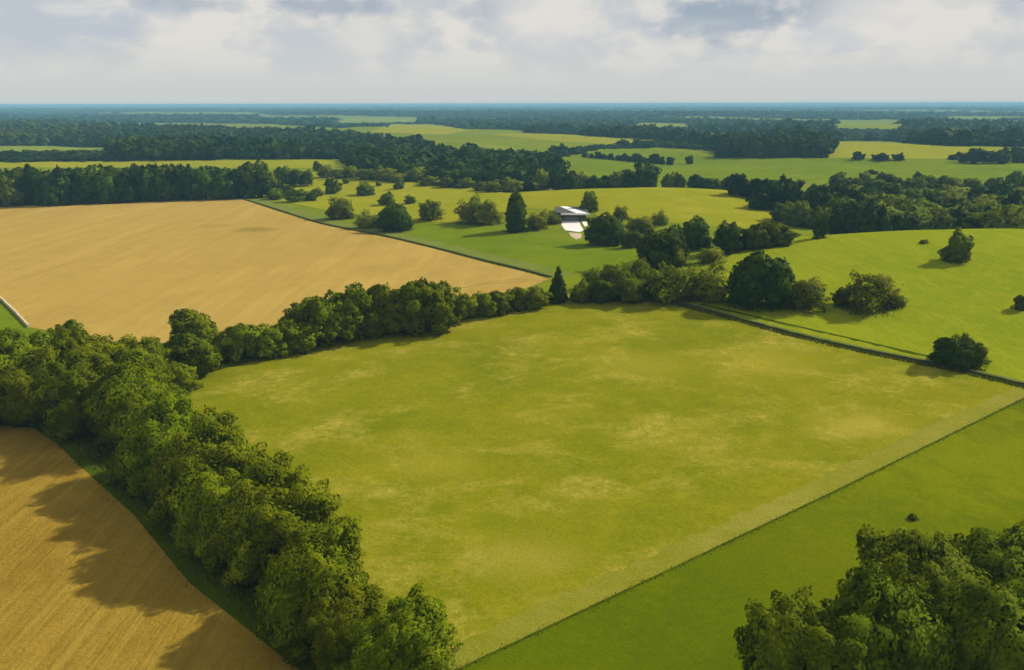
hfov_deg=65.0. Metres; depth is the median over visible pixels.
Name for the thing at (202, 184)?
broadleaf tree
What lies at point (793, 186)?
broadleaf tree
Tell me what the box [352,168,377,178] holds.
bush
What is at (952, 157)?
bush
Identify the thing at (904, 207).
broadleaf tree
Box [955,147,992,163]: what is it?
bush
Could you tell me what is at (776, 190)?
broadleaf tree
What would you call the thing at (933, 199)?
broadleaf tree
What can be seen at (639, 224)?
bush
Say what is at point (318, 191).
bush
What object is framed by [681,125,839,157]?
wood
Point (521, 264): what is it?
farm track
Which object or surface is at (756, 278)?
round tree
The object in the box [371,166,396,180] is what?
bush
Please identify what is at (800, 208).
broadleaf tree
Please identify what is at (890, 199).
broadleaf tree
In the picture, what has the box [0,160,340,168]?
green strip
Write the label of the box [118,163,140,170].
broadleaf tree
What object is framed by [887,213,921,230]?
broadleaf tree
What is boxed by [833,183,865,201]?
broadleaf tree
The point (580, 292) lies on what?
bush
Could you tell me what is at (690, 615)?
lush field
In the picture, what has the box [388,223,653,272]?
green strip
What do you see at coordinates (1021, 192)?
broadleaf tree
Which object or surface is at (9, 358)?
hedgerow tree
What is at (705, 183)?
broadleaf tree
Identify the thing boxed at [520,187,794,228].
pasture
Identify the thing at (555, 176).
broadleaf tree
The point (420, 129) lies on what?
field
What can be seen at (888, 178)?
broadleaf tree
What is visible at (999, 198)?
broadleaf tree
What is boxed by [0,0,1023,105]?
sky
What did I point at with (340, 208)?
bush
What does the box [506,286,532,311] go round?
hedge shrub
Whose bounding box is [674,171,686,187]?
broadleaf tree
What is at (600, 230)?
round tree
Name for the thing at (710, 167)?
field
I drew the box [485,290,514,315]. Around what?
hedge shrub
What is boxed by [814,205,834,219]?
broadleaf tree
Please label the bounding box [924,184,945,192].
broadleaf tree
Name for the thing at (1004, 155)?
bush
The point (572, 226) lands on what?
driveway
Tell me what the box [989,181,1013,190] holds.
broadleaf tree
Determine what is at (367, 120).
field
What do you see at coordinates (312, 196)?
bush
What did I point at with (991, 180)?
broadleaf tree
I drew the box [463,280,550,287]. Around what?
tractor track
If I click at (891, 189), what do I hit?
broadleaf tree
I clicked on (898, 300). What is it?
bush
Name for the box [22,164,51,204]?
broadleaf tree
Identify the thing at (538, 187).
bush
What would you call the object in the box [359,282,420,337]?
hedgerow tree
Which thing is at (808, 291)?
bush
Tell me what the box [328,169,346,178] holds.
bush
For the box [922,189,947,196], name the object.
broadleaf tree
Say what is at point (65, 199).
broadleaf tree
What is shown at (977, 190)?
broadleaf tree
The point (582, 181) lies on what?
broadleaf tree
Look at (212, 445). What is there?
hedgerow tree
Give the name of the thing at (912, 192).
broadleaf tree
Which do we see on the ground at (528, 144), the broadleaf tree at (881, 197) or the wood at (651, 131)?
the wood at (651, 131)
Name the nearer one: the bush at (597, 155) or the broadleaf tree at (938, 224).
the broadleaf tree at (938, 224)
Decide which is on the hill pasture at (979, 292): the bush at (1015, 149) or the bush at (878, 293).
the bush at (878, 293)
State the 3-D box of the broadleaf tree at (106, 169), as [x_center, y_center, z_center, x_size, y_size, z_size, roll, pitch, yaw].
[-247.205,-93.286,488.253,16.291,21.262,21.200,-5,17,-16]
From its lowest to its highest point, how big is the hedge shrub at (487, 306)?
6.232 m
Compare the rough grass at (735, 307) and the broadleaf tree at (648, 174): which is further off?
the broadleaf tree at (648, 174)
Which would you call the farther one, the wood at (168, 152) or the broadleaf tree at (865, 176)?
the wood at (168, 152)
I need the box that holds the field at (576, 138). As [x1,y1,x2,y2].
[492,133,633,143]
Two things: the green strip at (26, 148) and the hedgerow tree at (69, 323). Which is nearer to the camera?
the hedgerow tree at (69, 323)
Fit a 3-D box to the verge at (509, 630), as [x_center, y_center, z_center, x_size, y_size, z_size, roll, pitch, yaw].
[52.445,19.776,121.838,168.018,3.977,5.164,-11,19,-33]
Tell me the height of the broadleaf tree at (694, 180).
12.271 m
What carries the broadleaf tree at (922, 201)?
on the woodland floor
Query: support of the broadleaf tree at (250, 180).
on the ground at (528, 144)
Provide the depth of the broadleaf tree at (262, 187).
478.78 m
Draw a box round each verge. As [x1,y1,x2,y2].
[1,419,321,669]
[441,385,1023,669]
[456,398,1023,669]
[699,304,928,356]
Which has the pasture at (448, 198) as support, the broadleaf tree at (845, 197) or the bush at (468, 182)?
the bush at (468, 182)
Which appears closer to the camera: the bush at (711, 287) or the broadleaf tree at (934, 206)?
the bush at (711, 287)
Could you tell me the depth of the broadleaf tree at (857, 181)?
498.79 m
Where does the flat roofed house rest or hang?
on the ground at (528, 144)
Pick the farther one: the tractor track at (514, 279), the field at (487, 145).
the field at (487, 145)
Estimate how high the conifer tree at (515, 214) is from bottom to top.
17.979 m
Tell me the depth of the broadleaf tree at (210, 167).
517.37 m
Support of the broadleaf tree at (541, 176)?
on the ground at (528, 144)
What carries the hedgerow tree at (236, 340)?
on the ground at (528, 144)
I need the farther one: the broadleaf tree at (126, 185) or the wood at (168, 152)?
the wood at (168, 152)
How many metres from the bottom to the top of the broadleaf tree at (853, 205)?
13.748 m
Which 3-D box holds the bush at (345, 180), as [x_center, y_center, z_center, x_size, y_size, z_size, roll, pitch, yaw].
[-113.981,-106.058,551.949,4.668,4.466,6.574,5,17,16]
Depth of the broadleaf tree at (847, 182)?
447.35 m
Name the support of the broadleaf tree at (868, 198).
on the woodland floor
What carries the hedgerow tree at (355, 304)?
on the meadow
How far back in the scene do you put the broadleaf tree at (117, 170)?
484.74 m
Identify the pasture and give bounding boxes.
[280,171,510,222]
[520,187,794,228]
[649,229,1023,380]
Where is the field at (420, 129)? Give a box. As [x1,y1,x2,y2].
[370,124,466,134]
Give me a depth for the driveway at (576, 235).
329.83 m
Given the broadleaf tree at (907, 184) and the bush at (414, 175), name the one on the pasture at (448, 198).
the bush at (414, 175)
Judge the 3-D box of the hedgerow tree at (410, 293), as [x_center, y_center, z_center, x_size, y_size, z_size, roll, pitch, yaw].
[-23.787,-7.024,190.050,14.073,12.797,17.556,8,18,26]
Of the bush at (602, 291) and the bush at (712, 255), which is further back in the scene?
the bush at (712, 255)
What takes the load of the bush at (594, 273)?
on the ground at (528, 144)
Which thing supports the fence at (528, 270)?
on the ground at (528, 144)
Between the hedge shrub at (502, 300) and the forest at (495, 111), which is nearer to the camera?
the hedge shrub at (502, 300)
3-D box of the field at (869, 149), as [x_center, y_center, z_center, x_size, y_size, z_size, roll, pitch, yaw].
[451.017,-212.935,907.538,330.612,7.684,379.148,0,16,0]
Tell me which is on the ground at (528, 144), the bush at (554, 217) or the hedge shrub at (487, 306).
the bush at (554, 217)
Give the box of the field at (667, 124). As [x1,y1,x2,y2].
[635,123,687,126]
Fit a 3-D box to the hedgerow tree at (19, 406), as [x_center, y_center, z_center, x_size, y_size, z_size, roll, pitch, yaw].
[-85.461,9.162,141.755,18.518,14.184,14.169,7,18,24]
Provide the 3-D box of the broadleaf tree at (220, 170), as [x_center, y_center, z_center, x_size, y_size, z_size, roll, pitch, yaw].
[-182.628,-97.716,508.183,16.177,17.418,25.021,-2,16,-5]
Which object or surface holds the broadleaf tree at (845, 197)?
on the woodland floor
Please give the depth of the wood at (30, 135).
1270.03 m
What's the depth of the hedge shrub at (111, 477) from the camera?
119.09 m
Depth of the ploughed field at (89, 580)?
94.13 m
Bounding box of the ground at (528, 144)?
[0,104,1023,554]
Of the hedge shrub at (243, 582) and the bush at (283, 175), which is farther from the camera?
the bush at (283, 175)
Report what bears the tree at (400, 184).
on the pasture at (448, 198)
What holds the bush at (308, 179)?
on the pasture at (448, 198)
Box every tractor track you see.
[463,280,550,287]
[479,278,549,283]
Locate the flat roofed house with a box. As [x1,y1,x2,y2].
[554,206,589,220]
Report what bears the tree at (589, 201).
on the pasture at (715, 207)
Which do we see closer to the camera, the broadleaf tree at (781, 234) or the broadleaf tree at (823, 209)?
the broadleaf tree at (781, 234)
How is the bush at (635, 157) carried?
on the field at (710, 167)
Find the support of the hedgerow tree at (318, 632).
on the verge at (213, 595)
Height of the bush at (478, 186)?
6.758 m
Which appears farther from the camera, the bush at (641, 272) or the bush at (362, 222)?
the bush at (362, 222)
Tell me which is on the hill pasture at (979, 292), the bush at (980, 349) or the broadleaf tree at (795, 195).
the bush at (980, 349)
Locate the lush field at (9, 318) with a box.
[0,300,39,338]
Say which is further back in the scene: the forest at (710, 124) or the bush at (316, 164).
the forest at (710, 124)
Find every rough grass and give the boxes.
[3,193,1023,533]
[201,297,569,373]
[237,198,1023,388]
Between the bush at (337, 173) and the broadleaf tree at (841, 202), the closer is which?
the broadleaf tree at (841, 202)
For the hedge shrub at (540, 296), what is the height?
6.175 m
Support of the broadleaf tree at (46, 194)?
on the crop field at (119, 270)
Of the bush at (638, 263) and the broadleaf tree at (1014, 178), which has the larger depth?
the broadleaf tree at (1014, 178)
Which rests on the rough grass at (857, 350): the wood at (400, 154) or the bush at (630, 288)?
the bush at (630, 288)
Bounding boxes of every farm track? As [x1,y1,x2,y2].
[245,196,574,276]
[674,300,1023,381]
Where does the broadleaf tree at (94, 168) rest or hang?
on the woodland floor
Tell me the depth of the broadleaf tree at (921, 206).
351.16 m
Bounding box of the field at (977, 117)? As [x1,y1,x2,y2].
[945,116,1022,118]
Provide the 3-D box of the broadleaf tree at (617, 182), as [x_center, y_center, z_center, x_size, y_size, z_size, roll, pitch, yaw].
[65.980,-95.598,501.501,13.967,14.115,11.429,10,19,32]
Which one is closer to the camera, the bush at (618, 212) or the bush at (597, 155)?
the bush at (618, 212)
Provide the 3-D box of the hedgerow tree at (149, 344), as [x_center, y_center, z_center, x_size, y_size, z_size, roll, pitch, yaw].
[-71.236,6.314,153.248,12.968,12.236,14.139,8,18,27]
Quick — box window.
[564,215,584,220]
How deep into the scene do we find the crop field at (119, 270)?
277.15 m
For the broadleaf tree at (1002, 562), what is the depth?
84.14 m
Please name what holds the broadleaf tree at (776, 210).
on the pasture at (715, 207)
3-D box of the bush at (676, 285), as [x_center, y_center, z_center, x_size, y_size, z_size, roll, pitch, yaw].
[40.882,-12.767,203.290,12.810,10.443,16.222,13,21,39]
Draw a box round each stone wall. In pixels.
[0,296,29,326]
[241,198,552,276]
[645,298,1023,384]
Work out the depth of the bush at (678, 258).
243.79 m
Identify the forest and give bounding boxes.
[0,104,1023,118]
[0,112,1023,133]
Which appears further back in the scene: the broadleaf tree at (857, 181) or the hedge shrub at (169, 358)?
the broadleaf tree at (857, 181)
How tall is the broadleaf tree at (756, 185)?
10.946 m
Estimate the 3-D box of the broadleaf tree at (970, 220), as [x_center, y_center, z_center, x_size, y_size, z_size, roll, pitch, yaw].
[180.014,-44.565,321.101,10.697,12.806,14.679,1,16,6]
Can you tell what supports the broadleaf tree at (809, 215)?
on the woodland floor
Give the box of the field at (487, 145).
[451,141,519,149]
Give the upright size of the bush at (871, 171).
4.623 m
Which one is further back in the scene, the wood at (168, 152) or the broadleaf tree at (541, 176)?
the wood at (168, 152)
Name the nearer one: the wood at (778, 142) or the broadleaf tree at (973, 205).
the broadleaf tree at (973, 205)
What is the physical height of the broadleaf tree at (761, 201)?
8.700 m
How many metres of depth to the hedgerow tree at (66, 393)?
132.72 m
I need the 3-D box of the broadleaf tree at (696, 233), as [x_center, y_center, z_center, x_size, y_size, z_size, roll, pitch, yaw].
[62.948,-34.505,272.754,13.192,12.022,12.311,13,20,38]
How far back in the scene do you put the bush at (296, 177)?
537.96 m
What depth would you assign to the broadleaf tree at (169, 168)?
491.65 m
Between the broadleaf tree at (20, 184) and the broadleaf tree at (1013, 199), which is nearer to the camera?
the broadleaf tree at (1013, 199)
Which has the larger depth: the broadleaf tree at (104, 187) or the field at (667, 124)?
the field at (667, 124)
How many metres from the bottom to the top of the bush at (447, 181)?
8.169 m
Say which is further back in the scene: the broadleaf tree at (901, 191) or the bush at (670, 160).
the bush at (670, 160)
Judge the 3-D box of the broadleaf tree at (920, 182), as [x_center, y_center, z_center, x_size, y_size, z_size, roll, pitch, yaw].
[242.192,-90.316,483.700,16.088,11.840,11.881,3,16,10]
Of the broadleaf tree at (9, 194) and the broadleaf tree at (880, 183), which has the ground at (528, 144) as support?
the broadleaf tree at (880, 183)
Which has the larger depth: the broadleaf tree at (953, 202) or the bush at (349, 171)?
the bush at (349, 171)
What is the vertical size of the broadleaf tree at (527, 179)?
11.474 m
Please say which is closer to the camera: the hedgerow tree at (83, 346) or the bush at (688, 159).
the hedgerow tree at (83, 346)
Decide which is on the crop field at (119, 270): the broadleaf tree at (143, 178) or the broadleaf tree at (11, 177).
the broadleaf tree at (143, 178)
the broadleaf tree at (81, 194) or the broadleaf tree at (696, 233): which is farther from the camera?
the broadleaf tree at (81, 194)
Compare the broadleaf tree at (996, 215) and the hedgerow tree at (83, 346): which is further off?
the broadleaf tree at (996, 215)
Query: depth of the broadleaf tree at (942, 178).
491.46 m
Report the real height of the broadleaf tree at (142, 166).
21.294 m
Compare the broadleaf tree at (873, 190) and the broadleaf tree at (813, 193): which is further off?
the broadleaf tree at (873, 190)
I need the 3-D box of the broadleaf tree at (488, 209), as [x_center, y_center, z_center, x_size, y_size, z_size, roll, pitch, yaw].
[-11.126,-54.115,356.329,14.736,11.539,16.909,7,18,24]
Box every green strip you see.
[0,146,103,151]
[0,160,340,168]
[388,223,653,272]
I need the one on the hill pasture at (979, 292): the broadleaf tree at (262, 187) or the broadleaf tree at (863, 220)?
the broadleaf tree at (863, 220)
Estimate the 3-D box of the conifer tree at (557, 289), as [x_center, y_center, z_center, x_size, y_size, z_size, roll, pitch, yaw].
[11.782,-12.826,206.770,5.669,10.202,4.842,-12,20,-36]
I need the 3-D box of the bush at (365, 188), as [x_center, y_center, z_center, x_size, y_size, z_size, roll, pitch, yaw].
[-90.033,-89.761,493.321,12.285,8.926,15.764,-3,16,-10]
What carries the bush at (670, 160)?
on the field at (710, 167)
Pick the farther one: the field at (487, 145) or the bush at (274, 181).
the field at (487, 145)
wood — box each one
[0,118,115,145]
[0,138,219,162]
[44,124,570,187]
[523,122,687,142]
[548,137,688,156]
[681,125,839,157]
[790,120,1023,146]
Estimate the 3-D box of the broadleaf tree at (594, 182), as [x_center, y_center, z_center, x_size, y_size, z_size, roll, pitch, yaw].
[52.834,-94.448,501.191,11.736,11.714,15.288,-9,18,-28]
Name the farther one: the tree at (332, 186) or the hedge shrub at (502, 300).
the tree at (332, 186)
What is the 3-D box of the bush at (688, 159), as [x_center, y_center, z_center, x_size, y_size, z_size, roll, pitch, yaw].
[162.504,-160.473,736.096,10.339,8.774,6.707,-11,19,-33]
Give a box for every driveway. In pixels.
[561,221,582,231]
[569,232,581,238]
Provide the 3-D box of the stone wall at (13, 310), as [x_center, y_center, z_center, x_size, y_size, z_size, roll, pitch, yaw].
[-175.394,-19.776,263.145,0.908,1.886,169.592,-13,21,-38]
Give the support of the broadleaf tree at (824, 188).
on the woodland floor
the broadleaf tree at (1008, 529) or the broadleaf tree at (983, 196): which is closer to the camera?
the broadleaf tree at (1008, 529)
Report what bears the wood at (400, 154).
on the ground at (528, 144)
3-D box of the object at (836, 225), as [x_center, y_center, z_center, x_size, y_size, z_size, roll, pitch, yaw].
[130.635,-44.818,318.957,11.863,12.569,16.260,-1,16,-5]
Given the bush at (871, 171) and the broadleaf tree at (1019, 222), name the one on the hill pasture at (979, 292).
the broadleaf tree at (1019, 222)
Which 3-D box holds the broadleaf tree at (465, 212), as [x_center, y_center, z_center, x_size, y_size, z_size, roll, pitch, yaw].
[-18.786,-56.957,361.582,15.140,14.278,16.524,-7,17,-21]
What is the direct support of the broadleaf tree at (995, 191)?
on the woodland floor
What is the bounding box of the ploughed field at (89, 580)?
[0,425,297,669]
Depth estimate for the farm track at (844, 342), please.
175.77 m
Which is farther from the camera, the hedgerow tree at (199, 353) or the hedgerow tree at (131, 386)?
the hedgerow tree at (199, 353)
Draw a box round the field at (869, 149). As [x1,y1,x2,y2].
[823,142,1011,158]
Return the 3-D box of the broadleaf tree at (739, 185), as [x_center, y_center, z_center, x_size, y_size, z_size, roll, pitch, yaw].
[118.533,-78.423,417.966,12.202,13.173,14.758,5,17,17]
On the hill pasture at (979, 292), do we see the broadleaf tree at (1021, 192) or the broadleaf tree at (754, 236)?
the broadleaf tree at (754, 236)
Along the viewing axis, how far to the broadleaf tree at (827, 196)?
377.06 m
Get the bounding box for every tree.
[0,174,15,205]
[0,175,25,206]
[0,327,58,361]
[0,345,66,427]
[0,351,25,423]
[4,163,35,178]
[13,175,34,203]
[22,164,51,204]
[30,173,70,205]
[31,356,112,441]
[42,319,85,339]
[43,325,137,370]
[49,164,76,205]
[63,167,90,173]
[67,170,104,203]
[69,169,97,203]
[77,164,105,174]
[79,348,181,447]
[83,170,122,203]
[98,165,110,172]
[103,386,205,503]
[109,171,138,203]
[110,335,174,382]
[111,167,122,173]
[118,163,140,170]
[119,166,145,200]
[129,163,150,169]
[133,167,161,201]
[143,405,269,526]
[146,163,157,174]
[152,168,176,200]
[155,166,176,172]
[160,163,184,168]
[164,333,222,378]
[165,167,193,199]
[166,466,277,574]
[167,308,218,339]
[177,164,202,199]
[189,165,215,198]
[204,165,219,169]
[205,171,237,199]
[206,448,347,590]
[216,168,229,174]
[218,323,269,364]
[225,171,250,198]
[232,168,243,174]
[236,159,268,173]
[238,167,256,198]
[243,166,272,197]
[251,324,292,358]
[253,514,378,651]
[274,319,326,354]
[277,297,314,324]
[282,577,389,669]
[298,289,353,348]
[323,177,342,193]
[328,282,384,340]
[337,581,463,669]
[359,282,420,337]
[383,281,425,336]
[393,178,404,188]
[402,277,461,334]
[418,199,445,220]
[454,192,485,222]
[469,199,504,224]
[504,191,527,232]
[518,173,534,190]
[533,168,550,189]
[548,266,567,303]
[549,170,563,189]
[559,170,577,189]
[576,171,590,188]
[579,191,598,210]
[583,174,607,188]
[583,211,625,246]
[600,175,614,187]
[606,171,624,187]
[621,169,630,187]
[626,160,661,187]
[634,224,690,269]
[660,172,676,187]
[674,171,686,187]
[681,214,713,249]
[686,174,702,187]
[692,178,715,188]
[711,220,744,252]
[712,178,724,189]
[718,176,732,190]
[726,250,800,310]
[727,173,749,195]
[733,583,870,669]
[739,221,771,249]
[744,178,767,196]
[745,192,774,209]
[763,178,778,186]
[764,220,800,246]
[765,180,784,201]
[769,200,794,220]
[778,173,805,188]
[778,187,807,204]
[780,208,805,225]
[783,183,796,192]
[789,198,809,225]
[803,186,814,196]
[803,208,823,227]
[806,187,823,207]
[808,191,838,212]
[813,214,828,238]
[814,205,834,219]
[817,183,830,193]
[819,558,964,669]
[823,195,854,212]
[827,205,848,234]
[828,171,846,184]
[830,177,837,192]
[832,192,849,199]
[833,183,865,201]
[837,178,851,185]
[837,521,991,609]
[841,198,878,232]
[848,177,866,188]
[848,200,879,211]
[858,187,889,198]
[859,170,872,181]
[861,183,876,190]
[861,192,878,202]
[863,179,887,187]
[871,171,897,182]
[873,201,904,217]
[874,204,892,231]
[875,184,904,194]
[875,193,899,204]
[879,196,904,207]
[883,182,902,188]
[887,201,924,213]
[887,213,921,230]
[893,177,914,189]
[897,189,905,196]
[899,197,916,202]
[902,187,928,199]
[904,210,935,229]
[905,196,931,209]
[907,175,928,188]
[914,194,945,206]
[916,202,929,211]
[919,175,940,186]
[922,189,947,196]
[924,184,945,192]
[927,206,958,221]
[927,212,958,229]
[929,202,942,209]
[930,571,1023,669]
[933,198,970,208]
[936,192,966,204]
[936,227,974,261]
[937,175,947,187]
[940,184,970,198]
[942,204,967,224]
[943,177,963,187]
[948,519,1023,606]
[949,206,978,228]
[959,211,990,228]
[961,199,991,208]
[962,177,986,189]
[963,190,979,203]
[964,205,1001,213]
[969,187,988,196]
[973,194,998,204]
[974,204,1023,228]
[977,193,986,200]
[978,187,1010,199]
[980,200,998,208]
[983,177,1004,187]
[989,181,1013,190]
[994,194,1011,203]
[996,209,1023,228]
[997,527,1020,545]
[999,190,1022,205]
[1005,170,1022,187]
[1010,190,1023,194]
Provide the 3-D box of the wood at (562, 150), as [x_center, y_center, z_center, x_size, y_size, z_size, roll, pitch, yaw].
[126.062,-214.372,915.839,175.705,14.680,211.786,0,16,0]
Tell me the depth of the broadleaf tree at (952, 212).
344.17 m
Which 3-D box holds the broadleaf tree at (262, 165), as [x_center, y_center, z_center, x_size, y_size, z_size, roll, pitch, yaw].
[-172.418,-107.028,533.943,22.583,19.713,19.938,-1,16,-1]
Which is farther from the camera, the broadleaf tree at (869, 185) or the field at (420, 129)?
the field at (420, 129)
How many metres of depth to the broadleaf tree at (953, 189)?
442.71 m
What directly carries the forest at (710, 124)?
on the ground at (528, 144)
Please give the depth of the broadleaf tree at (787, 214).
347.60 m
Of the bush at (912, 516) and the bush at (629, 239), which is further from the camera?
the bush at (629, 239)
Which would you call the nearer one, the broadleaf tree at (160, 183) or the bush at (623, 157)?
the broadleaf tree at (160, 183)
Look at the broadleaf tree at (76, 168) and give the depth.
479.08 m
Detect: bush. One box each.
[265,188,284,198]
[266,171,280,186]
[273,165,291,185]
[277,185,293,192]
[283,189,308,201]
[289,169,303,185]
[300,169,313,185]
[305,191,318,200]
[310,187,324,195]
[312,160,322,170]
[316,164,332,177]
[324,196,355,219]
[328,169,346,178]
[341,165,359,176]
[342,178,349,182]
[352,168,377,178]
[353,208,378,227]
[355,181,375,195]
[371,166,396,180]
[372,203,413,231]
[377,191,395,204]
[384,172,408,181]
[403,166,426,180]
[403,194,416,203]
[416,176,441,185]
[437,175,454,187]
[455,177,475,186]
[472,181,484,190]
[480,179,503,191]
[501,177,523,191]
[526,208,549,229]
[528,180,543,190]
[537,181,547,189]
[545,213,562,223]
[570,278,592,302]
[577,266,604,284]
[581,152,588,157]
[586,279,620,303]
[594,151,601,158]
[599,154,607,158]
[600,263,632,284]
[607,153,614,159]
[613,205,629,218]
[613,271,651,302]
[617,153,628,160]
[618,229,643,247]
[620,256,650,275]
[624,215,657,232]
[628,266,671,297]
[631,153,641,161]
[645,261,703,303]
[648,153,664,163]
[650,209,668,224]
[666,157,674,164]
[669,250,688,266]
[685,155,693,163]
[687,255,734,302]
[694,247,725,262]
[782,276,831,311]
[830,287,863,308]
[843,269,901,312]
[851,151,865,159]
[868,169,878,174]
[871,153,891,160]
[884,288,907,307]
[891,152,905,160]
[909,513,917,520]
[926,334,977,369]
[947,154,957,159]
[954,332,992,369]
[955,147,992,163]
[989,146,1013,162]
[1009,146,1023,152]
[1011,150,1023,162]
[1013,295,1023,309]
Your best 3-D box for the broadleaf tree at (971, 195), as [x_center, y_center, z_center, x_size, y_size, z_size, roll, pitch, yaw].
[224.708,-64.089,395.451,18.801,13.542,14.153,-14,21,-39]
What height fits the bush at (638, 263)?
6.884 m
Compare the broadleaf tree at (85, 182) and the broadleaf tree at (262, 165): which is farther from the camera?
the broadleaf tree at (262, 165)
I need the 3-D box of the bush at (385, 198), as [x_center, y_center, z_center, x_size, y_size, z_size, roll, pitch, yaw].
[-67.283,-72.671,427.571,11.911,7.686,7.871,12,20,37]
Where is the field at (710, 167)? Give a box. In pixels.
[562,149,1023,184]
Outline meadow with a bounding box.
[175,299,1016,647]
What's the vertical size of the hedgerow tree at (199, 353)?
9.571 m
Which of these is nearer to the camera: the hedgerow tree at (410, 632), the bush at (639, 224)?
the hedgerow tree at (410, 632)
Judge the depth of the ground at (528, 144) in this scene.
898.33 m
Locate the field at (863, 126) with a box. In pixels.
[835,123,900,129]
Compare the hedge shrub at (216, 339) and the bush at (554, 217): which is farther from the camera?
the bush at (554, 217)
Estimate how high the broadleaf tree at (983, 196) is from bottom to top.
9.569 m
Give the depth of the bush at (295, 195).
454.04 m
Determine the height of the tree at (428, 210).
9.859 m
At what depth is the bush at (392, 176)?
550.24 m
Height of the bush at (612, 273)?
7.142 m
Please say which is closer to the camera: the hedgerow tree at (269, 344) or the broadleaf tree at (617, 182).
the hedgerow tree at (269, 344)
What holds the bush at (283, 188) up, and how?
on the pasture at (448, 198)
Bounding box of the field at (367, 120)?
[338,118,416,122]
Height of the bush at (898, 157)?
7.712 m
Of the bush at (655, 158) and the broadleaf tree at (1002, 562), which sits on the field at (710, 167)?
the bush at (655, 158)
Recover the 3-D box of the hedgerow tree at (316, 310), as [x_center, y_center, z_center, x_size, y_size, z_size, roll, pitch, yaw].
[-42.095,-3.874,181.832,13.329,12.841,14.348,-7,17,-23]
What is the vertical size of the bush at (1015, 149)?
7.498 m
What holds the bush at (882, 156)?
on the field at (710, 167)
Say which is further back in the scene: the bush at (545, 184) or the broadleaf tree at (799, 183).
the bush at (545, 184)
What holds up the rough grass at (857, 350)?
on the ground at (528, 144)
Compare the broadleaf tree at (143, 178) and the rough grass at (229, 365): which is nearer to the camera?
the rough grass at (229, 365)
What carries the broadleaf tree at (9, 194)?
on the crop field at (119, 270)
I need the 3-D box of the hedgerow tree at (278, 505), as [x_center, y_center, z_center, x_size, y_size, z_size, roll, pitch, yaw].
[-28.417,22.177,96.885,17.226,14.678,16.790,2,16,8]
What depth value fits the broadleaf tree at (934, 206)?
370.62 m
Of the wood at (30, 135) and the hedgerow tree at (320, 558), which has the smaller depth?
the hedgerow tree at (320, 558)
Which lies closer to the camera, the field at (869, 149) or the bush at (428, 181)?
the bush at (428, 181)
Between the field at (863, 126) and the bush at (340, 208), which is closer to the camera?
the bush at (340, 208)
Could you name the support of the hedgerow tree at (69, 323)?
on the ground at (528, 144)
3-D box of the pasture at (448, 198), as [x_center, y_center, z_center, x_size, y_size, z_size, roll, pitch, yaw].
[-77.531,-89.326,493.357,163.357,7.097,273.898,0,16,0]
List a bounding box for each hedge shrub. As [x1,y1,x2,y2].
[103,456,129,483]
[161,348,179,362]
[166,360,204,392]
[206,331,231,362]
[225,560,265,584]
[452,293,479,318]
[472,291,498,317]
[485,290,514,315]
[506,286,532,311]
[525,285,552,310]
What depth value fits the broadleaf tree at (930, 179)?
492.33 m
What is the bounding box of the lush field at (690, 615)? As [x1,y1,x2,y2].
[462,400,1023,669]
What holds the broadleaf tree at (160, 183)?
on the crop field at (119, 270)
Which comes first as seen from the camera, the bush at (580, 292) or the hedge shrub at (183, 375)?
the hedge shrub at (183, 375)
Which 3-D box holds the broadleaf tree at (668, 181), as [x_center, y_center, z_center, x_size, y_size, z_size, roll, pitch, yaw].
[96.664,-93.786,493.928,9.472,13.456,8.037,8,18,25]
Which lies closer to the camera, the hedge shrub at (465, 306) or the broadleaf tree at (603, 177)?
the hedge shrub at (465, 306)
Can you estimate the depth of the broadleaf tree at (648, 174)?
492.30 m
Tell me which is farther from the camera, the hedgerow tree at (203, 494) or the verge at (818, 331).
the verge at (818, 331)
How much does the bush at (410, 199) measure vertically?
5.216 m
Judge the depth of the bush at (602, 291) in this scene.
204.31 m
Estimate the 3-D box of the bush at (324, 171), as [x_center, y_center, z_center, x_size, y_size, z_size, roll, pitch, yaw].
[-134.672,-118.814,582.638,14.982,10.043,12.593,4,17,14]
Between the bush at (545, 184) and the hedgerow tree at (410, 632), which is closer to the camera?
the hedgerow tree at (410, 632)
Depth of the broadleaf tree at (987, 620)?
70.41 m
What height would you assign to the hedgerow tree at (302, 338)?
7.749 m
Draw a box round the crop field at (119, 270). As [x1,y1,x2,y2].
[0,197,547,343]
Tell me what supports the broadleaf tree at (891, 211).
on the woodland floor
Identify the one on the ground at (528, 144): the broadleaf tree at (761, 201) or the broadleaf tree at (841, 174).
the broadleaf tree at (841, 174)
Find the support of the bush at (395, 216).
on the green strip at (571, 256)
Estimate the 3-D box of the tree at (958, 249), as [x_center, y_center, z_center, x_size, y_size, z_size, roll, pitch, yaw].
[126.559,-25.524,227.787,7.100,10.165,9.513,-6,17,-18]
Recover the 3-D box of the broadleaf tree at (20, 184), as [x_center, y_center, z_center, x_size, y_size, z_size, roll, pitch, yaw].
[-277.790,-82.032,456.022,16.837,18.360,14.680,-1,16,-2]
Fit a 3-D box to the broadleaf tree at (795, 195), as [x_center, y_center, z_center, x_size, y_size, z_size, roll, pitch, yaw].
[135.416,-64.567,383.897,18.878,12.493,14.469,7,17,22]
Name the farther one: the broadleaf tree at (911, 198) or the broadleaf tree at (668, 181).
the broadleaf tree at (668, 181)
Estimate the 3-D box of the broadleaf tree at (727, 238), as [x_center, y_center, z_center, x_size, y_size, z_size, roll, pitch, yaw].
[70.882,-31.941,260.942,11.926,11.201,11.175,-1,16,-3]

